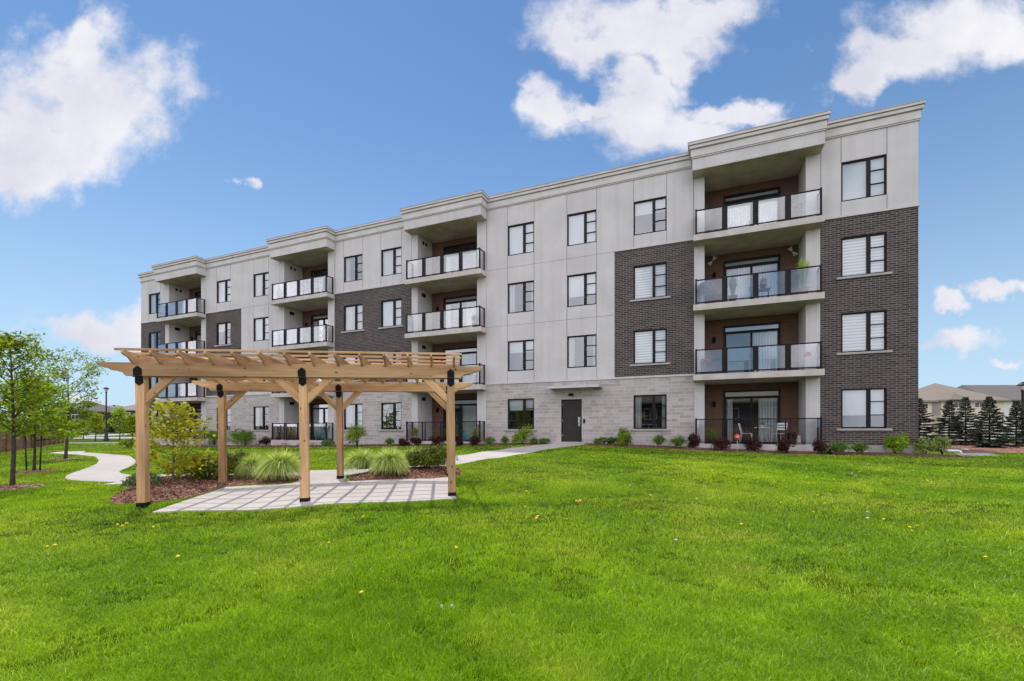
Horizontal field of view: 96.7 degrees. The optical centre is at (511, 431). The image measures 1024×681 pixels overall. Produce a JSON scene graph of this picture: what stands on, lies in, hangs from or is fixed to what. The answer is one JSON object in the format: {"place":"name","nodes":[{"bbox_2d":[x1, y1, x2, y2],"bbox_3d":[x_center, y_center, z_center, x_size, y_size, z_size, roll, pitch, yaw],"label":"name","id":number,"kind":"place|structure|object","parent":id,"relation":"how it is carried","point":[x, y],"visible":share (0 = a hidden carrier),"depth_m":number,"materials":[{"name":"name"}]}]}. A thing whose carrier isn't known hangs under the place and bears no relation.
{"place":"outdoors","nodes":[
{"label":"outdoors","id":0,"kind":"place"},
{"bbox_2d":[72,437,134,438],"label":"road","id":1,"kind":"structure","parent":0,"point":[103,438],"depth_m":70.00,"materials":[{"name":"asphalt"}]},
{"bbox_2d":[344,447,376,472],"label":"ornamental grass","id":2,"kind":"object","parent":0,"point":[360,460],"depth_m":11.50,"materials":[{"name":"green plant"}]},
{"bbox_2d":[368,444,410,476],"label":"ornamental grass","id":3,"kind":"object","parent":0,"point":[391,460],"depth_m":11.03,"materials":[{"name":"green plant"}]},
{"bbox_2d":[0,433,1023,680],"bbox_3d":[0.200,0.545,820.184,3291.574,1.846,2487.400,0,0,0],"label":"ground","id":4,"kind":"structure","parent":0,"point":[466,477],"depth_m":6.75,"materials":[{"name":"plant"}]},
{"bbox_2d":[0,483,43,490],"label":"mulch bed","id":5,"kind":"object","parent":4,"relation":"on","point":[15,486],"visible":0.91,"depth_m":10.73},
{"bbox_2d":[0,328,65,485],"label":"young tree","id":6,"kind":"object","parent":5,"relation":"on","point":[8,342],"visible":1,"depth_m":10.85,"materials":[{"name":"green plant"}]},
{"bbox_2d":[0,422,64,451],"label":"wooden fence","id":7,"kind":"object","parent":4,"relation":"on","point":[5,444],"visible":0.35,"depth_m":30.61,"materials":[{"name":"brown wood"}]},
{"bbox_2d":[9,469,56,473],"bbox_3d":[-15.233,1.284,14.506,1.186,0.202,0.993,0,0,0],"label":"mulch bed","id":8,"kind":"object","parent":4,"relation":"on","point":[34,471],"visible":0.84,"depth_m":14.37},
{"bbox_2d":[0,374,86,469],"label":"young tree","id":9,"kind":"object","parent":8,"relation":"on","point":[69,423],"visible":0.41,"depth_m":14.50,"materials":[{"name":"green plant"}]},
{"bbox_2d":[48,457,81,460],"bbox_3d":[-19.768,1.233,20.141,1.290,0.188,1.006,0,0,0],"label":"mulch bed","id":10,"kind":"object","parent":4,"relation":"on","point":[71,458],"visible":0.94,"depth_m":20.01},
{"bbox_2d":[15,342,110,458],"bbox_3d":[-19.682,-1.398,20.152,3.384,5.277,3.516,0,0,0],"label":"young tree","id":11,"kind":"object","parent":10,"relation":"on","point":[88,373],"visible":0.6,"depth_m":20.23,"materials":[{"name":"green plant"}]},
{"bbox_2d":[43,401,114,432],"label":"brick house","id":12,"kind":"structure","parent":4,"relation":"on","point":[101,409],"depth_m":96.25,"materials":[{"name":"white paint"}]},
{"bbox_2d":[76,420,91,438],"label":"street tree","id":13,"kind":"object","parent":4,"relation":"on","point":[84,433],"visible":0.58,"depth_m":65.81,"materials":[{"name":"green plant"}]},
{"bbox_2d":[50,451,135,481],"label":"footpath","id":14,"kind":"structure","parent":4,"relation":"on","point":[107,467],"depth_m":15.24,"materials":[{"name":"concrete"}]},
{"bbox_2d":[84,411,108,440],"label":"street tree","id":15,"kind":"object","parent":4,"relation":"on","point":[91,421],"visible":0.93,"depth_m":56.84,"materials":[{"name":"green plant"}]},
{"bbox_2d":[103,387,108,440],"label":"street lamp","id":16,"kind":"object","parent":4,"relation":"on","point":[106,438],"visible":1,"depth_m":56.93,"materials":[{"name":"black metal"}]},
{"bbox_2d":[104,406,134,439],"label":"street tree","id":17,"kind":"object","parent":4,"relation":"on","point":[117,413],"visible":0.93,"depth_m":59.74,"materials":[{"name":"green plant"}]},
{"bbox_2d":[113,405,134,432],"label":"brick house","id":18,"kind":"structure","parent":4,"relation":"on","point":[130,409],"depth_m":99.92,"materials":[{"name":"white paint"}]},
{"bbox_2d":[116,413,135,439],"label":"street tree","id":19,"kind":"object","parent":4,"relation":"on","point":[131,423],"visible":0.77,"depth_m":59.66,"materials":[{"name":"green plant"}]},
{"bbox_2d":[117,438,135,446],"bbox_3d":[-27.161,0.783,32.135,1.540,0.699,1.060,0,0,0],"label":"spirea","id":20,"kind":"object","parent":4,"relation":"on","point":[131,442],"visible":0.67,"depth_m":31.94,"materials":[{"name":"green plant"}]},
{"bbox_2d":[110,474,299,503],"bbox_3d":[-7.218,1.225,10.275,4.040,0.334,4.291,0,0,0],"label":"mulch bed","id":21,"kind":"object","parent":4,"relation":"on","point":[179,487],"visible":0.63,"depth_m":9.79,"materials":[{"name":"wood"}]},
{"bbox_2d":[120,472,165,487],"bbox_3d":[-7.958,1.070,9.858,0.830,0.498,0.548,0,0,0],"label":"catmint","id":22,"kind":"object","parent":21,"relation":"on","point":[155,479],"visible":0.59,"depth_m":9.76,"materials":[{"name":"green plant"}]},
{"bbox_2d":[124,398,217,481],"bbox_3d":[-7.665,0.248,10.380,1.952,2.040,1.792,0,0,45],"label":"maple sapling","id":23,"kind":"object","parent":21,"relation":"on","point":[173,468],"visible":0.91,"depth_m":10.22,"materials":[{"name":"green plant"}]},
{"bbox_2d":[157,449,244,479],"bbox_3d":[-7.502,0.827,11.175,1.950,0.862,1.603,0,0,20],"label":"juniper","id":24,"kind":"object","parent":21,"relation":"on","point":[210,469],"visible":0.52,"depth_m":10.89,"materials":[{"name":"green plant"}]},
{"bbox_2d":[227,444,248,475],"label":"juniper","id":25,"kind":"object","parent":21,"relation":"on","point":[244,452],"visible":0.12,"depth_m":11.65,"materials":[{"name":"green plant"}]},
{"bbox_2d":[233,451,270,478],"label":"ornamental grass","id":26,"kind":"object","parent":21,"relation":"on","point":[249,465],"depth_m":11.21,"materials":[{"name":"green plant"}]},
{"bbox_2d":[252,446,299,480],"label":"ornamental grass","id":27,"kind":"object","parent":21,"relation":"on","point":[278,463],"depth_m":10.70,"materials":[{"name":"green plant"}]},
{"bbox_2d":[153,471,455,513],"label":"patio","id":28,"kind":"structure","parent":4,"relation":"on","point":[326,487],"depth_m":9.04,"materials":[{"name":"concrete"}]},
{"bbox_2d":[98,348,481,506],"bbox_3d":[-4.015,-0.072,9.751,6.525,2.693,3.740,-1,0,-9],"label":"pergola","id":29,"kind":"object","parent":28,"relation":"on","point":[292,376],"visible":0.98,"depth_m":8.32,"materials":[{"name":"brown wood"}]},
{"bbox_2d":[118,442,549,446],"bbox_3d":[-14.329,0.874,28.822,34.800,0.672,1.840,0,0,23],"label":"mulch bed","id":30,"kind":"object","parent":4,"relation":"on","point":[380,445],"visible":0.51,"depth_m":26.40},
{"bbox_2d":[201,429,217,444],"bbox_3d":[-21.053,0.384,32.383,1.799,1.251,1.451,0,0,0],"label":"mound shrub","id":31,"kind":"object","parent":30,"relation":"on","point":[215,433],"visible":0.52,"depth_m":32.17,"materials":[{"name":"green plant"}]},
{"bbox_2d":[227,426,255,444],"bbox_3d":[-18.433,0.293,31.092,1.952,1.360,1.781,0,0,30],"label":"mound shrub","id":32,"kind":"object","parent":30,"relation":"on","point":[243,438],"visible":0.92,"depth_m":30.89,"materials":[{"name":"green plant"}]},
{"bbox_2d":[253,436,269,444],"bbox_3d":[-16.505,0.597,30.402,1.174,0.699,1.108,0,0,0],"label":"barberry","id":33,"kind":"object","parent":30,"relation":"on","point":[264,440],"visible":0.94,"depth_m":30.12,"materials":[{"name":"red plant"}]},
{"bbox_2d":[320,438,335,445],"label":"hosta","id":34,"kind":"object","parent":30,"relation":"on","point":[328,442],"visible":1,"depth_m":26.89,"materials":[{"name":"green plant"}]},
{"bbox_2d":[511,424,533,443],"bbox_3d":[0.512,0.116,22.648,1.250,1.057,1.068,0,0,0],"label":"spirea","id":35,"kind":"object","parent":30,"relation":"on","point":[518,438],"visible":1,"depth_m":22.50,"materials":[{"name":"green plant"}]},
{"bbox_2d":[104,443,582,484],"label":"footpath","id":36,"kind":"structure","parent":4,"relation":"on","point":[473,457],"depth_m":17.51,"materials":[{"name":"concrete"}]},
{"bbox_2d":[344,423,367,446],"bbox_3d":[-8.707,0.111,25.213,1.303,1.484,1.210,0,0,-28],"label":"spirea","id":37,"kind":"object","parent":4,"relation":"on","point":[356,432],"visible":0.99,"depth_m":25.01,"materials":[{"name":"green plant"}]},
{"bbox_2d":[348,466,461,480],"bbox_3d":[-2.755,1.093,11.951,2.925,0.339,2.123,0,0,-17],"label":"mulch bed","id":38,"kind":"object","parent":4,"relation":"on","point":[429,473],"visible":0.64,"depth_m":11.31,"materials":[{"name":"wood"}]},
{"bbox_2d":[404,440,457,468],"bbox_3d":[-2.182,0.669,12.168,1.642,0.871,1.006,0,0,0],"label":"juniper","id":39,"kind":"object","parent":38,"relation":"on","point":[431,456],"visible":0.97,"depth_m":11.97,"materials":[{"name":"green plant"}]},
{"bbox_2d":[409,436,422,445],"bbox_3d":[-5.002,0.500,23.615,0.747,0.542,0.652,0,0,0],"label":"barberry","id":40,"kind":"object","parent":4,"relation":"on","point":[415,440],"visible":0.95,"depth_m":23.49,"materials":[{"name":"red plant"}]},
{"bbox_2d":[428,434,445,444],"bbox_3d":[-3.761,0.443,23.112,0.939,0.628,1.019,0,0,0],"label":"barberry","id":41,"kind":"object","parent":4,"relation":"on","point":[437,440],"visible":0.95,"depth_m":22.95,"materials":[{"name":"red plant"}]},
{"bbox_2d":[469,435,480,445],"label":"barberry","id":42,"kind":"object","parent":4,"relation":"on","point":[472,441],"visible":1,"depth_m":22.30,"materials":[{"name":"red plant"}]},
{"bbox_2d":[137,99,925,453],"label":"apartment building","id":43,"kind":"structure","parent":4,"relation":"on","point":[579,299],"depth_m":21.68,"materials":[{"name":"concrete"}]},
{"bbox_2d":[149,377,159,389],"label":"window","id":44,"kind":"structure","parent":43,"relation":"in","point":[155,380],"depth_m":35.72,"materials":[{"name":"glass"}]},
{"bbox_2d":[149,293,159,313],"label":"window","id":45,"kind":"structure","parent":43,"relation":"in","point":[154,299],"depth_m":35.70,"materials":[{"name":"glass"}]},
{"bbox_2d":[149,332,161,352],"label":"window","id":46,"kind":"structure","parent":43,"relation":"in","point":[157,338],"depth_m":35.72,"materials":[{"name":"metal"}]},
{"bbox_2d":[214,408,231,430],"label":"window","id":47,"kind":"structure","parent":43,"relation":"in","point":[228,411],"depth_m":32.39,"materials":[{"name":"metal"}]},
{"bbox_2d":[214,322,231,346],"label":"window","id":48,"kind":"structure","parent":43,"relation":"in","point":[221,327],"depth_m":32.49,"materials":[{"name":"glass"}]},
{"bbox_2d":[217,279,229,302],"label":"window","id":49,"kind":"structure","parent":43,"relation":"in","point":[223,288],"depth_m":32.56,"materials":[{"name":"glass"}]},
{"bbox_2d":[251,406,269,430],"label":"window","id":50,"kind":"structure","parent":43,"relation":"in","point":[256,409],"depth_m":31.19,"materials":[{"name":"metal"}]},
{"bbox_2d":[254,317,268,340],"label":"window","id":51,"kind":"structure","parent":43,"relation":"in","point":[261,325],"depth_m":31.11,"materials":[{"name":"glass"}]},
{"bbox_2d":[254,272,268,296],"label":"window","id":52,"kind":"structure","parent":43,"relation":"in","point":[261,282],"depth_m":31.11,"materials":[{"name":"glass"}]},
{"bbox_2d":[341,354,362,381],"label":"window","id":53,"kind":"structure","parent":43,"relation":"in","point":[353,380],"depth_m":27.82,"materials":[{"name":"metal"}]},
{"bbox_2d":[341,304,364,332],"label":"window","id":54,"kind":"structure","parent":43,"relation":"in","point":[353,314],"depth_m":28.01,"materials":[{"name":"glass"}]},
{"bbox_2d":[344,254,362,282],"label":"window","id":55,"kind":"structure","parent":43,"relation":"in","point":[346,259],"depth_m":28.12,"materials":[{"name":"glass"}]},
{"bbox_2d":[343,403,364,430],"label":"window","id":56,"kind":"structure","parent":43,"relation":"in","point":[353,413],"depth_m":28.04,"materials":[{"name":"metal"}]},
{"bbox_2d":[378,402,403,430],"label":"window","id":57,"kind":"structure","parent":43,"relation":"in","point":[396,407],"depth_m":26.75,"materials":[{"name":"metal"}]},
{"bbox_2d":[378,298,403,328],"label":"window","id":58,"kind":"structure","parent":43,"relation":"in","point":[391,310],"depth_m":26.89,"materials":[{"name":"glass"}]},
{"bbox_2d":[381,247,401,276],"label":"window","id":59,"kind":"structure","parent":43,"relation":"in","point":[392,257],"depth_m":26.92,"materials":[{"name":"glass"}]},
{"bbox_2d":[504,398,536,430],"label":"window","id":60,"kind":"structure","parent":43,"relation":"in","point":[513,404],"depth_m":23.63,"materials":[{"name":"metal"}]},
{"bbox_2d":[508,339,533,370],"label":"window","id":61,"kind":"structure","parent":43,"relation":"in","point":[524,346],"depth_m":23.61,"materials":[{"name":"metal"}]},
{"bbox_2d":[508,280,533,313],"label":"window","id":62,"kind":"structure","parent":43,"relation":"in","point":[511,287],"depth_m":23.63,"materials":[{"name":"glass"}]},
{"bbox_2d":[508,221,533,255],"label":"window","id":63,"kind":"structure","parent":43,"relation":"in","point":[520,237],"depth_m":23.72,"materials":[{"name":"glass"}]},
{"bbox_2d":[561,399,581,441],"bbox_3d":[2.958,-0.550,22.543,1.040,2.100,0.172,0,0,23],"label":"door","id":64,"kind":"structure","parent":43,"relation":"in","point":[571,409],"depth_m":22.55,"materials":[{"name":"paint"}]},
{"bbox_2d":[567,334,596,367],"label":"window","id":65,"kind":"structure","parent":43,"relation":"in","point":[570,339],"depth_m":22.38,"materials":[{"name":"metal"}]},
{"bbox_2d":[567,272,596,306],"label":"window","id":66,"kind":"structure","parent":43,"relation":"in","point":[585,284],"depth_m":22.44,"materials":[{"name":"glass"}]},
{"bbox_2d":[567,210,596,245],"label":"window","id":67,"kind":"structure","parent":43,"relation":"in","point":[581,229],"depth_m":22.47,"materials":[{"name":"glass"}]},
{"bbox_2d":[630,394,669,430],"bbox_3d":[6.407,-0.878,21.124,1.800,1.665,0.300,0,0,23],"label":"window","id":68,"kind":"structure","parent":43,"relation":"in","point":[637,398],"depth_m":21.05,"materials":[{"name":"glass"}]},
{"bbox_2d":[630,328,669,365],"bbox_3d":[6.401,-3.898,21.109,1.800,1.665,0.267,0,0,23],"label":"window","id":69,"kind":"structure","parent":43,"relation":"in","point":[650,346],"depth_m":21.20,"materials":[{"name":"glass"}]},
{"bbox_2d":[630,262,669,301],"bbox_3d":[6.401,-6.918,21.109,1.800,1.665,0.267,0,0,23],"label":"window","id":70,"kind":"structure","parent":43,"relation":"in","point":[650,281],"depth_m":21.19,"materials":[{"name":"glass"}]},
{"bbox_2d":[634,196,666,235],"bbox_3d":[6.419,-9.980,21.152,1.480,1.580,0.172,0,0,23],"label":"window","id":71,"kind":"structure","parent":43,"relation":"in","point":[656,205],"depth_m":21.09,"materials":[{"name":"glass"}]},
{"bbox_2d":[697,281,716,302],"bbox_3d":[8.542,-6.034,19.978,0.840,1.092,0.720,0,0,23],"label":"barbecue","id":72,"kind":"object","parent":43,"relation":"on","point":[706,287],"visible":0.91,"depth_m":19.75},
{"bbox_2d":[728,277,738,300],"bbox_3d":[9.476,-6.149,19.526,0.618,1.318,0.593,0,0,23],"label":"planter","id":73,"kind":"object","parent":43,"relation":"on","point":[732,283],"visible":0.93,"depth_m":19.44,"materials":[{"name":"white ceramic"}]},
{"bbox_2d":[771,423,787,443],"bbox_3d":[11.268,0.084,19.193,0.401,0.897,0.545,0,0,3],"label":"metal chair","id":74,"kind":"object","parent":43,"relation":"on","point":[776,433],"visible":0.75,"depth_m":18.98,"materials":[{"name":"white paint"}]},
{"bbox_2d":[793,256,810,293],"bbox_3d":[11.850,-6.356,18.524,0.747,1.732,0.707,0,0,23],"label":"planter","id":75,"kind":"object","parent":43,"relation":"on","point":[802,273],"visible":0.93,"depth_m":18.45,"materials":[{"name":"ceramic"}]},
{"bbox_2d":[804,351,810,369],"bbox_3d":[11.944,-2.858,18.384,0.281,0.777,0.289,0,0,42],"label":"planter","id":76,"kind":"object","parent":43,"relation":"on","point":[807,359],"visible":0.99,"depth_m":18.31,"materials":[{"name":"white stone"}]},
{"bbox_2d":[841,154,886,201],"bbox_3d":[13.888,-9.980,18.018,1.480,1.580,0.172,0,0,23],"label":"window","id":77,"kind":"structure","parent":43,"relation":"in","point":[866,178],"depth_m":18.05,"materials":[{"name":"glass"}]},
{"bbox_2d":[836,388,892,430],"bbox_3d":[13.869,-0.878,17.974,1.800,1.665,0.267,0,0,23],"label":"window","id":78,"kind":"structure","parent":43,"relation":"in","point":[868,402],"depth_m":17.96,"materials":[{"name":"metal"}]},
{"bbox_2d":[836,310,892,354],"bbox_3d":[13.869,-3.898,17.974,1.800,1.665,0.267,0,0,23],"label":"window","id":79,"kind":"structure","parent":43,"relation":"in","point":[861,332],"depth_m":18.04,"materials":[{"name":"glass"}]},
{"bbox_2d":[836,232,892,279],"bbox_3d":[13.869,-6.918,17.974,1.800,1.665,0.267,0,0,23],"label":"window","id":80,"kind":"structure","parent":43,"relation":"in","point":[864,255],"depth_m":18.04,"materials":[{"name":"glass"}]},
{"bbox_2d":[583,443,972,457],"bbox_3d":[9.783,0.773,18.760,13.967,0.503,1.739,0,0,23],"label":"mulch bed","id":81,"kind":"object","parent":4,"relation":"on","point":[789,452],"visible":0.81,"depth_m":17.93,"materials":[{"name":"wood"}]},
{"bbox_2d":[614,427,633,444],"bbox_3d":[5.126,0.201,20.677,0.976,0.944,0.961,0,0,0],"label":"spirea","id":82,"kind":"object","parent":81,"relation":"on","point":[624,436],"visible":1,"depth_m":20.53,"materials":[{"name":"green plant"}]},
{"bbox_2d":[650,433,667,444],"bbox_3d":[6.500,0.337,20.085,0.877,0.683,0.924,0,0,0],"label":"daylily","id":83,"kind":"object","parent":81,"relation":"on","point":[659,439],"visible":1,"depth_m":20.00,"materials":[{"name":"green plant"}]},
{"bbox_2d":[667,434,688,446],"bbox_3d":[7.140,0.362,19.496,0.979,0.712,0.993,0,0,0],"label":"daylily","id":84,"kind":"object","parent":81,"relation":"on","point":[679,441],"visible":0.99,"depth_m":19.39,"materials":[{"name":"green plant"}]},
{"bbox_2d":[687,432,700,447],"bbox_3d":[7.805,0.365,19.565,0.773,0.766,0.486,0,0,-43],"label":"barberry","id":85,"kind":"object","parent":81,"relation":"on","point":[692,440],"visible":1,"depth_m":19.49,"materials":[{"name":"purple plant"}]},
{"bbox_2d":[706,429,717,443],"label":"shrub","id":86,"kind":"object","parent":81,"relation":"on","point":[711,434],"visible":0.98,"depth_m":20.38,"materials":[{"name":"green plant"}]},
{"bbox_2d":[711,438,731,449],"bbox_3d":[8.579,0.519,18.680,0.718,0.555,0.898,0,0,36],"label":"barberry","id":87,"kind":"object","parent":81,"relation":"on","point":[721,444],"visible":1,"depth_m":18.56,"materials":[{"name":"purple plant"}]},
{"bbox_2d":[742,435,762,450],"bbox_3d":[9.761,0.487,18.390,0.754,0.686,0.859,0,0,0],"label":"barberry","id":88,"kind":"object","parent":81,"relation":"on","point":[754,442],"visible":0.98,"depth_m":18.34,"materials":[{"name":"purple plant"}]},
{"bbox_2d":[812,437,831,453],"bbox_3d":[11.717,0.542,17.156,0.574,0.664,0.661,0,0,-32],"label":"barberry","id":89,"kind":"object","parent":81,"relation":"on","point":[819,445],"visible":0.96,"depth_m":17.14,"materials":[{"name":"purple plant"}]},
{"bbox_2d":[819,439,855,452],"bbox_3d":[12.111,0.523,16.881,1.176,0.643,1.092,0,0,0],"label":"daylily","id":90,"kind":"object","parent":81,"relation":"on","point":[840,447],"visible":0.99,"depth_m":16.76,"materials":[{"name":"green plant"}]},
{"bbox_2d":[847,440,872,452],"bbox_3d":[13.078,0.543,17.122,0.910,0.599,0.942,0,0,0],"label":"daylily","id":91,"kind":"object","parent":81,"relation":"on","point":[861,447],"visible":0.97,"depth_m":17.03,"materials":[{"name":"green plant"}]},
{"bbox_2d":[882,432,913,452],"bbox_3d":[14.430,0.440,17.095,0.876,0.863,0.925,0,0,0],"label":"spirea","id":92,"kind":"object","parent":81,"relation":"on","point":[895,443],"visible":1,"depth_m":16.88,"materials":[{"name":"green plant"}]},
{"bbox_2d":[912,435,937,453],"bbox_3d":[15.317,0.510,16.910,0.977,0.744,0.460,0,0,-18],"label":"variegated shrub","id":93,"kind":"object","parent":81,"relation":"on","point":[922,445],"visible":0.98,"depth_m":16.81,"materials":[{"name":"green plant"}]},
{"bbox_2d":[775,437,795,453],"bbox_3d":[10.517,0.535,17.480,0.700,0.665,1.019,0,0,32],"label":"barberry","id":94,"kind":"object","parent":4,"relation":"on","point":[783,445],"visible":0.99,"depth_m":17.34,"materials":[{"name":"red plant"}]},
{"bbox_2d":[918,397,937,437],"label":"cream house","id":95,"kind":"structure","parent":4,"relation":"on","point":[928,402],"depth_m":60.00,"materials":[{"name":"beige"}]},
{"bbox_2d":[928,435,952,453],"bbox_3d":[16.291,0.516,17.360,0.762,0.775,0.623,0,0,24],"label":"variegated shrub","id":96,"kind":"object","parent":4,"relation":"on","point":[942,444],"visible":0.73,"depth_m":17.25,"materials":[{"name":"green plant"}]},
{"bbox_2d":[918,383,1010,438],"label":"cream house","id":97,"kind":"structure","parent":4,"relation":"on","point":[941,394],"depth_m":62.33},
{"bbox_2d":[920,423,1019,440],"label":"rail fence","id":98,"kind":"object","parent":4,"relation":"on","point":[971,428],"visible":0.04,"depth_m":40.27,"materials":[{"name":"metal"}]},
{"bbox_2d":[954,453,995,455],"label":"footpath","id":99,"kind":"structure","parent":4,"relation":"on","point":[977,454],"depth_m":19.39,"materials":[{"name":"concrete"}]},
{"bbox_2d":[930,442,1023,452],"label":"mulch bed","id":100,"kind":"object","parent":4,"relation":"on","point":[993,450],"visible":0.08,"depth_m":23.72,"materials":[{"name":"wood"}]},
{"bbox_2d":[918,398,942,443],"bbox_3d":[27.826,-0.633,31.214,2.650,3.492,2.704,0,0,0],"label":"spruce tree","id":101,"kind":"object","parent":100,"relation":"on","point":[922,414],"visible":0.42,"depth_m":30.83,"materials":[{"name":"green plant"}]},
{"bbox_2d":[931,401,968,444],"bbox_3d":[31.433,-0.563,32.922,2.610,3.523,2.506,0,0,0],"label":"spruce tree","id":102,"kind":"object","parent":100,"relation":"on","point":[945,421],"visible":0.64,"depth_m":32.75,"materials":[{"name":"green plant"}]},
{"bbox_2d":[948,397,987,445],"bbox_3d":[31.401,-0.661,31.566,2.240,3.655,2.110,0,0,22],"label":"spruce tree","id":103,"kind":"object","parent":100,"relation":"on","point":[962,412],"visible":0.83,"depth_m":31.36,"materials":[{"name":"green plant"}]},
{"bbox_2d":[964,395,1019,447],"bbox_3d":[28.071,-0.472,26.673,2.335,3.351,2.133,0,0,-19],"label":"spruce tree","id":104,"kind":"object","parent":100,"relation":"on","point":[991,428],"visible":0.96,"depth_m":26.55,"materials":[{"name":"green plant"}]},
{"bbox_2d":[992,400,1023,446],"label":"spruce tree","id":105,"kind":"object","parent":100,"relation":"on","point":[1016,406],"visible":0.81,"depth_m":28.97,"materials":[{"name":"green plant"}]},
{"bbox_2d":[957,385,1020,433],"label":"white house","id":106,"kind":"structure","parent":4,"relation":"on","point":[1012,393],"depth_m":73.02,"materials":[{"name":"beige"}]},
{"bbox_2d":[1017,382,1023,443],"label":"street lamp","id":107,"kind":"object","parent":4,"relation":"on","point":[1021,385],"visible":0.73,"depth_m":33.96,"materials":[{"name":"black metal"}]},
{"bbox_2d":[0,0,1023,419],"label":"sky","id":108,"kind":"structure","parent":0,"point":[136,135],"materials":[{"name":"blue"}]},
{"bbox_2d":[700,358,708,373],"bbox_3d":[8.426,-2.837,19.929,0.382,0.734,0.434,0,0,23],"label":"planter","id":109,"kind":"object","parent":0,"point":[704,365],"visible":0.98,"depth_m":19.76,"materials":[{"name":"white ceramic"}]},
{"bbox_2d":[711,358,720,373],"bbox_3d":[8.864,-2.851,19.786,0.398,0.763,0.416,0,0,23],"label":"planter","id":110,"kind":"object","parent":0,"point":[715,364],"visible":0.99,"depth_m":19.65,"materials":[{"name":"grey ceramic"}]},
{"bbox_2d":[791,203,802,219],"bbox_3d":[11.649,-8.930,18.620,0.455,0.839,0.448,0,0,23],"label":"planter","id":111,"kind":"object","parent":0,"point":[798,212],"visible":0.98,"depth_m":18.50,"materials":[{"name":"white"}]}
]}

